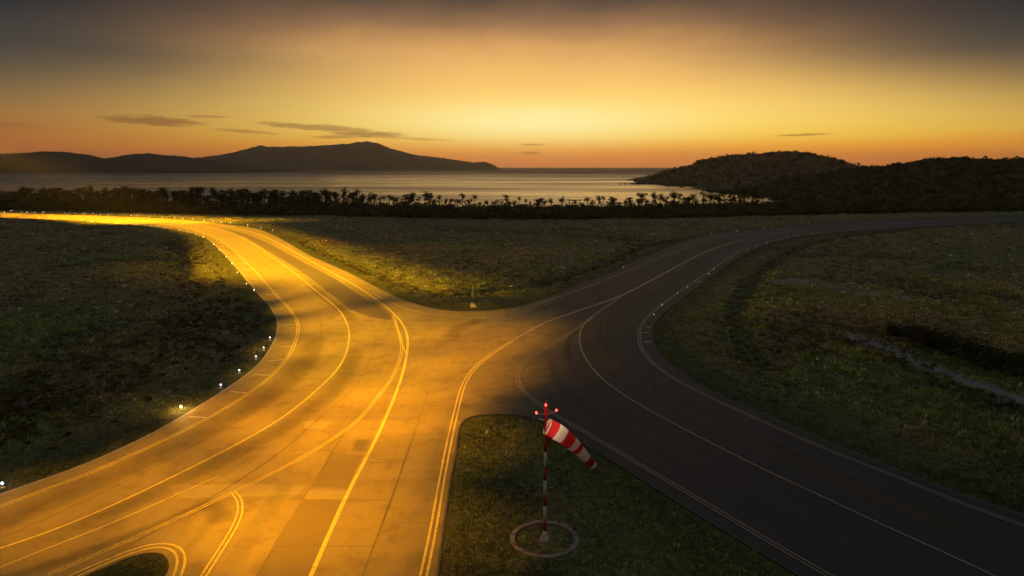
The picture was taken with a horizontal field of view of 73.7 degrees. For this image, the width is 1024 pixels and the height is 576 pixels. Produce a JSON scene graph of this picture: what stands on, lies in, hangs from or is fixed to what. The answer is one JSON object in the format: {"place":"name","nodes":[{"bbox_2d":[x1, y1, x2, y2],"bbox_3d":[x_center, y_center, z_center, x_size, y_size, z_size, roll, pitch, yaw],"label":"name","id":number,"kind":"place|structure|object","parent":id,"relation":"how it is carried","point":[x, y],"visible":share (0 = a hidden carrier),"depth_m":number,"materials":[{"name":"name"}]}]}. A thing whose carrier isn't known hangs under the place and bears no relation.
{"place":"outdoors","nodes":[
{"label":"outdoors","id":0,"kind":"place"},
{"bbox_2d":[0,151,293,172],"bbox_3d":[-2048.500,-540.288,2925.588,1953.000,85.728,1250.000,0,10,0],"label":"island","id":1,"kind":"structure","parent":0,"point":[49,162],"depth_m":2589.75,"materials":[{"name":"rock"},{"name":"foliage"}]},
{"bbox_2d":[196,141,498,169],"bbox_3d":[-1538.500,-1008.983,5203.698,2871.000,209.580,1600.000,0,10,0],"label":"island","id":2,"kind":"structure","parent":0,"point":[366,155],"depth_m":4709.16,"materials":[{"name":"rock"},{"name":"foliage"}]},
{"bbox_2d":[0,168,794,206],"bbox_3d":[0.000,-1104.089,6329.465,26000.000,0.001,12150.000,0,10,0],"label":"sea","id":3,"kind":"structure","parent":0,"point":[533,184],"depth_m":932.61,"materials":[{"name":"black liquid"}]},
{"bbox_2d":[0,206,1023,575],"bbox_3d":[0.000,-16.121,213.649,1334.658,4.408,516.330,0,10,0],"label":"ground","id":4,"kind":"structure","parent":0,"point":[402,292],"depth_m":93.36,"materials":[{"name":"green plant"}]},
{"bbox_2d":[10,191,21,201],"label":"broadleaf tree","id":5,"kind":"object","parent":4,"relation":"on","point":[16,194],"visible":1,"depth_m":333.71,"materials":[{"name":"green plant"}]},
{"bbox_2d":[19,190,31,201],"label":"broadleaf tree","id":6,"kind":"object","parent":4,"relation":"on","point":[25,193],"visible":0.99,"depth_m":336.21,"materials":[{"name":"green plant"}]},
{"bbox_2d":[42,191,52,200],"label":"broadleaf tree","id":7,"kind":"object","parent":4,"relation":"on","point":[47,193],"visible":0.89,"depth_m":338.56,"materials":[{"name":"green plant"}]},
{"bbox_2d":[50,187,61,200],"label":"broadleaf tree","id":8,"kind":"object","parent":4,"relation":"on","point":[55,189],"visible":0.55,"depth_m":364.83,"materials":[{"name":"green plant"}]},
{"bbox_2d":[72,187,82,196],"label":"palm tree","id":9,"kind":"object","parent":4,"relation":"on","point":[78,190],"visible":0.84,"depth_m":358.30,"materials":[{"name":"green plant"}]},
{"bbox_2d":[80,189,91,201],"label":"broadleaf tree","id":10,"kind":"object","parent":4,"relation":"on","point":[87,192],"visible":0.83,"depth_m":329.93,"materials":[{"name":"green plant"}]},
{"bbox_2d":[99,187,110,199],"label":"palm tree","id":11,"kind":"object","parent":4,"relation":"on","point":[105,189],"visible":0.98,"depth_m":326.67,"materials":[{"name":"green plant"}]},
{"bbox_2d":[107,190,121,199],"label":"broadleaf tree","id":12,"kind":"object","parent":4,"relation":"on","point":[113,196],"visible":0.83,"depth_m":339.03,"materials":[{"name":"green plant"}]},
{"bbox_2d":[120,185,129,199],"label":"palm tree","id":13,"kind":"object","parent":4,"relation":"on","point":[123,188],"visible":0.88,"depth_m":331.49,"materials":[{"name":"green plant"}]},
{"bbox_2d":[119,191,132,201],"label":"broadleaf tree","id":14,"kind":"object","parent":4,"relation":"on","point":[121,192],"visible":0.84,"depth_m":325.07,"materials":[{"name":"green plant"}]},
{"bbox_2d":[126,188,145,203],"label":"broadleaf tree","id":15,"kind":"object","parent":4,"relation":"on","point":[137,193],"visible":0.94,"depth_m":322.80,"materials":[{"name":"green plant"}]},
{"bbox_2d":[143,190,151,199],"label":"broadleaf tree","id":16,"kind":"object","parent":4,"relation":"on","point":[146,194],"visible":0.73,"depth_m":329.64,"materials":[{"name":"green plant"}]},
{"bbox_2d":[157,187,169,202],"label":"palm tree","id":17,"kind":"object","parent":4,"relation":"on","point":[162,190],"visible":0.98,"depth_m":324.64,"materials":[{"name":"green plant"}]},
{"bbox_2d":[173,191,182,202],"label":"broadleaf tree","id":18,"kind":"object","parent":4,"relation":"on","point":[178,193],"visible":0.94,"depth_m":320.56,"materials":[{"name":"green plant"}]},
{"bbox_2d":[172,190,193,201],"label":"broadleaf tree","id":19,"kind":"object","parent":4,"relation":"on","point":[184,195],"visible":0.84,"depth_m":326.65,"materials":[{"name":"green plant"}]},
{"bbox_2d":[191,193,199,202],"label":"broadleaf tree","id":20,"kind":"object","parent":4,"relation":"on","point":[195,195],"visible":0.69,"depth_m":318.61,"materials":[{"name":"green plant"}]},
{"bbox_2d":[194,186,208,202],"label":"palm tree","id":21,"kind":"object","parent":4,"relation":"on","point":[200,189],"visible":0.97,"depth_m":313.30,"materials":[{"name":"green plant"}]},
{"bbox_2d":[204,195,215,202],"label":"broadleaf tree","id":22,"kind":"object","parent":4,"relation":"on","point":[210,197],"visible":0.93,"depth_m":320.73,"materials":[{"name":"green plant"}]},
{"bbox_2d":[211,190,217,200],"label":"palm tree","id":23,"kind":"object","parent":4,"relation":"on","point":[215,193],"visible":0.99,"depth_m":324.22,"materials":[{"name":"green plant"}]},
{"bbox_2d":[216,190,228,201],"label":"broadleaf tree","id":24,"kind":"object","parent":4,"relation":"on","point":[220,196],"visible":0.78,"depth_m":335.10,"materials":[{"name":"green plant"}]},
{"bbox_2d":[226,190,236,202],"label":"broadleaf tree","id":25,"kind":"object","parent":4,"relation":"on","point":[229,192],"visible":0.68,"depth_m":318.73,"materials":[{"name":"green plant"}]},
{"bbox_2d":[233,188,247,203],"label":"broadleaf tree","id":26,"kind":"object","parent":4,"relation":"on","point":[239,191],"visible":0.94,"depth_m":312.83,"materials":[{"name":"green plant"}]},
{"bbox_2d":[244,194,252,204],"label":"broadleaf tree","id":27,"kind":"object","parent":4,"relation":"on","point":[247,197],"visible":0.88,"depth_m":317.51,"materials":[{"name":"green plant"}]},
{"bbox_2d":[250,194,258,202],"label":"broadleaf tree","id":28,"kind":"object","parent":4,"relation":"on","point":[254,197],"visible":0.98,"depth_m":314.50,"materials":[{"name":"green plant"}]},
{"bbox_2d":[251,192,266,203],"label":"broadleaf tree","id":29,"kind":"object","parent":4,"relation":"on","point":[260,198],"visible":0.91,"depth_m":315.20,"materials":[{"name":"green plant"}]},
{"bbox_2d":[260,189,268,202],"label":"palm tree","id":30,"kind":"object","parent":4,"relation":"on","point":[263,191],"visible":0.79,"depth_m":320.50,"materials":[{"name":"green plant"}]},
{"bbox_2d":[264,195,274,204],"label":"broadleaf tree","id":31,"kind":"object","parent":4,"relation":"on","point":[269,198],"visible":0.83,"depth_m":311.45,"materials":[{"name":"green plant"}]},
{"bbox_2d":[275,196,284,203],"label":"broadleaf tree","id":32,"kind":"object","parent":4,"relation":"on","point":[281,197],"visible":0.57,"depth_m":314.13,"materials":[{"name":"green plant"}]},
{"bbox_2d":[297,190,306,202],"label":"palm tree","id":33,"kind":"object","parent":4,"relation":"on","point":[301,193],"visible":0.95,"depth_m":315.55,"materials":[{"name":"green plant"}]},
{"bbox_2d":[302,189,311,202],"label":"broadleaf tree","id":34,"kind":"object","parent":4,"relation":"on","point":[307,192],"visible":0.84,"depth_m":316.52,"materials":[{"name":"green plant"}]},
{"bbox_2d":[306,192,323,200],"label":"broadleaf tree","id":35,"kind":"object","parent":4,"relation":"on","point":[314,194],"visible":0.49,"depth_m":318.13,"materials":[{"name":"green plant"}]},
{"bbox_2d":[312,192,325,204],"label":"broadleaf tree","id":36,"kind":"object","parent":4,"relation":"on","point":[317,197],"visible":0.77,"depth_m":306.23,"materials":[{"name":"green plant"}]},
{"bbox_2d":[321,192,333,203],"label":"broadleaf tree","id":37,"kind":"object","parent":4,"relation":"on","point":[327,195],"visible":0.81,"depth_m":305.25,"materials":[{"name":"green plant"}]},
{"bbox_2d":[347,192,356,204],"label":"broadleaf tree","id":38,"kind":"object","parent":4,"relation":"on","point":[351,196],"visible":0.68,"depth_m":306.64,"materials":[{"name":"green plant"}]},
{"bbox_2d":[358,193,368,205],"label":"broadleaf tree","id":39,"kind":"object","parent":4,"relation":"on","point":[362,195],"visible":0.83,"depth_m":299.76,"materials":[{"name":"green plant"}]},
{"bbox_2d":[366,192,372,204],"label":"broadleaf tree","id":40,"kind":"object","parent":4,"relation":"on","point":[369,199],"visible":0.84,"depth_m":332.90,"materials":[{"name":"green plant"}]},
{"bbox_2d":[400,194,410,201],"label":"broadleaf tree","id":41,"kind":"object","parent":4,"relation":"on","point":[405,196],"visible":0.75,"depth_m":324.71,"materials":[{"name":"green plant"}]},
{"bbox_2d":[407,193,417,204],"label":"palm tree","id":42,"kind":"object","parent":4,"relation":"on","point":[410,197],"visible":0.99,"depth_m":304.64,"materials":[{"name":"green plant"}]},
{"bbox_2d":[422,191,427,204],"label":"palm tree","id":43,"kind":"object","parent":4,"relation":"on","point":[425,195],"visible":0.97,"depth_m":303.02,"materials":[{"name":"green plant"}]},
{"bbox_2d":[0,243,1017,408],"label":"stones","id":44,"kind":"object","parent":4,"relation":"on","point":[224,343],"visible":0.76,"depth_m":78.35,"materials":[{"name":"grey stone"}]},
{"bbox_2d":[0,213,1023,575],"bbox_3d":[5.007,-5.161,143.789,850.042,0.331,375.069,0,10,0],"label":"taxiway","id":45,"kind":"structure","parent":4,"relation":"on","point":[320,437],"depth_m":48.64,"materials":[{"name":"grey asphalt"}]},
{"bbox_2d":[0,193,1023,219],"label":"scrub","id":46,"kind":"object","parent":4,"relation":"on","point":[404,209],"visible":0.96,"depth_m":293.11,"materials":[{"name":"green plant"}]},
{"bbox_2d":[533,198,543,206],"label":"broadleaf tree","id":47,"kind":"object","parent":4,"relation":"on","point":[539,200],"visible":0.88,"depth_m":288.17,"materials":[{"name":"green plant"}]},
{"bbox_2d":[510,520,578,558],"bbox_3d":[1.763,13.672,37.075,3.769,0.276,3.750,0,10,0],"label":"stone ring","id":48,"kind":"object","parent":4,"relation":"on","point":[572,548],"visible":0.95,"depth_m":36.73,"materials":[{"name":"grey stone"}]},
{"bbox_2d":[535,404,596,542],"bbox_3d":[2.843,9.831,36.189,3.270,8.150,0.872,2,10,9],"label":"windsock","id":49,"kind":"object","parent":4,"relation":"on","point":[560,433],"visible":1,"depth_m":35.64,"materials":[{"name":"red fabric"}]},
{"bbox_2d":[607,198,617,206],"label":"broadleaf tree","id":50,"kind":"object","parent":4,"relation":"on","point":[613,201],"visible":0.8,"depth_m":287.30,"materials":[{"name":"green plant"}]},
{"bbox_2d":[624,197,635,206],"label":"broadleaf tree","id":51,"kind":"object","parent":4,"relation":"on","point":[629,199],"visible":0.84,"depth_m":306.03,"materials":[{"name":"green plant"}]},
{"bbox_2d":[636,192,650,206],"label":"broadleaf tree","id":52,"kind":"object","parent":4,"relation":"on","point":[640,195],"visible":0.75,"depth_m":293.57,"materials":[{"name":"green plant"}]},
{"bbox_2d":[652,195,659,202],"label":"broadleaf tree","id":53,"kind":"object","parent":4,"relation":"on","point":[654,200],"visible":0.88,"depth_m":305.65,"materials":[{"name":"green plant"}]},
{"bbox_2d":[657,193,664,202],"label":"palm tree","id":54,"kind":"object","parent":4,"relation":"on","point":[660,197],"visible":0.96,"depth_m":295.87,"materials":[{"name":"green plant"}]},
{"bbox_2d":[661,196,670,203],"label":"broadleaf tree","id":55,"kind":"object","parent":4,"relation":"on","point":[666,199],"visible":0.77,"depth_m":325.87,"materials":[{"name":"green plant"}]},
{"bbox_2d":[669,191,677,204],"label":"palm tree","id":56,"kind":"object","parent":4,"relation":"on","point":[674,194],"visible":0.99,"depth_m":295.09,"materials":[{"name":"green plant"}]},
{"bbox_2d":[676,193,683,201],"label":"broadleaf tree","id":57,"kind":"object","parent":4,"relation":"on","point":[679,197],"visible":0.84,"depth_m":335.41,"materials":[{"name":"green plant"}]},
{"bbox_2d":[689,193,696,204],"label":"palm tree","id":58,"kind":"object","parent":4,"relation":"on","point":[692,197],"visible":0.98,"depth_m":297.06,"materials":[{"name":"green plant"}]},
{"bbox_2d":[699,191,708,201],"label":"broadleaf tree","id":59,"kind":"object","parent":4,"relation":"on","point":[703,199],"visible":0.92,"depth_m":342.22,"materials":[{"name":"green plant"}]},
{"bbox_2d":[706,192,716,203],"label":"palm tree","id":60,"kind":"object","parent":4,"relation":"on","point":[711,195],"visible":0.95,"depth_m":299.23,"materials":[{"name":"green plant"}]},
{"bbox_2d":[713,192,728,203],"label":"broadleaf tree","id":61,"kind":"object","parent":4,"relation":"on","point":[715,196],"visible":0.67,"depth_m":323.35,"materials":[{"name":"green plant"}]},
{"bbox_2d":[727,188,739,203],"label":"broadleaf tree","id":62,"kind":"object","parent":4,"relation":"on","point":[733,199],"visible":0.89,"depth_m":332.69,"materials":[{"name":"green plant"}]},
{"bbox_2d":[736,194,744,202],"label":"broadleaf tree","id":63,"kind":"object","parent":4,"relation":"on","point":[740,197],"visible":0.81,"depth_m":337.09,"materials":[{"name":"green plant"}]},
{"bbox_2d":[739,187,746,198],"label":"palm tree","id":64,"kind":"object","parent":4,"relation":"on","point":[743,192],"visible":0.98,"depth_m":307.89,"materials":[{"name":"green plant"}]},
{"bbox_2d":[744,190,759,204],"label":"broadleaf tree","id":65,"kind":"object","parent":4,"relation":"on","point":[753,195],"visible":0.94,"depth_m":304.30,"materials":[{"name":"green plant"}]},
{"bbox_2d":[885,325,905,336],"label":"shrub","id":66,"kind":"object","parent":4,"relation":"on","point":[892,329],"visible":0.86,"depth_m":80.86,"materials":[{"name":"green plant"}]},
{"bbox_2d":[897,325,930,341],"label":"shrub","id":67,"kind":"object","parent":4,"relation":"on","point":[906,332],"visible":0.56,"depth_m":78.48,"materials":[{"name":"green plant"}]},
{"bbox_2d":[907,326,945,347],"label":"shrub","id":68,"kind":"object","parent":4,"relation":"on","point":[926,342],"visible":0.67,"depth_m":75.88,"materials":[{"name":"green plant"}]},
{"bbox_2d":[917,330,977,357],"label":"shrub","id":69,"kind":"object","parent":4,"relation":"on","point":[947,341],"visible":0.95,"depth_m":72.92,"materials":[{"name":"green plant"}]},
{"bbox_2d":[958,336,1004,361],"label":"shrub","id":70,"kind":"object","parent":4,"relation":"on","point":[972,352],"visible":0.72,"depth_m":70.23,"materials":[{"name":"green plant"}]},
{"bbox_2d":[966,344,1013,372],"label":"shrub","id":71,"kind":"object","parent":4,"relation":"on","point":[989,356],"visible":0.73,"depth_m":66.95,"materials":[{"name":"green plant"}]},
{"bbox_2d":[988,350,1023,377],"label":"shrub","id":72,"kind":"object","parent":4,"relation":"on","point":[1019,357],"visible":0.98,"depth_m":64.43,"materials":[{"name":"green plant"}]},
{"bbox_2d":[0,0,1023,167],"label":"sky","id":73,"kind":"structure","parent":0,"point":[499,83],"materials":[{"name":"orange"}]},
{"bbox_2d":[627,153,848,184],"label":"headland","id":74,"kind":"structure","parent":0,"point":[803,171],"depth_m":900.69,"materials":[{"name":"rock"},{"name":"foliage"}]},
{"bbox_2d":[629,150,860,184],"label":"forest","id":75,"kind":"object","parent":74,"relation":"on","point":[763,156],"visible":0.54,"depth_m":916.16,"materials":[{"name":"green plant"}]},
{"bbox_2d":[661,160,1023,201],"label":"hillside","id":76,"kind":"structure","parent":0,"point":[727,186],"depth_m":519.12,"materials":[{"name":"green plant"}]},
{"bbox_2d":[663,155,1023,201],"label":"forest","id":77,"kind":"object","parent":76,"relation":"on","point":[982,167],"visible":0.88,"depth_m":513.78,"materials":[{"name":"green plant"}]}
]}

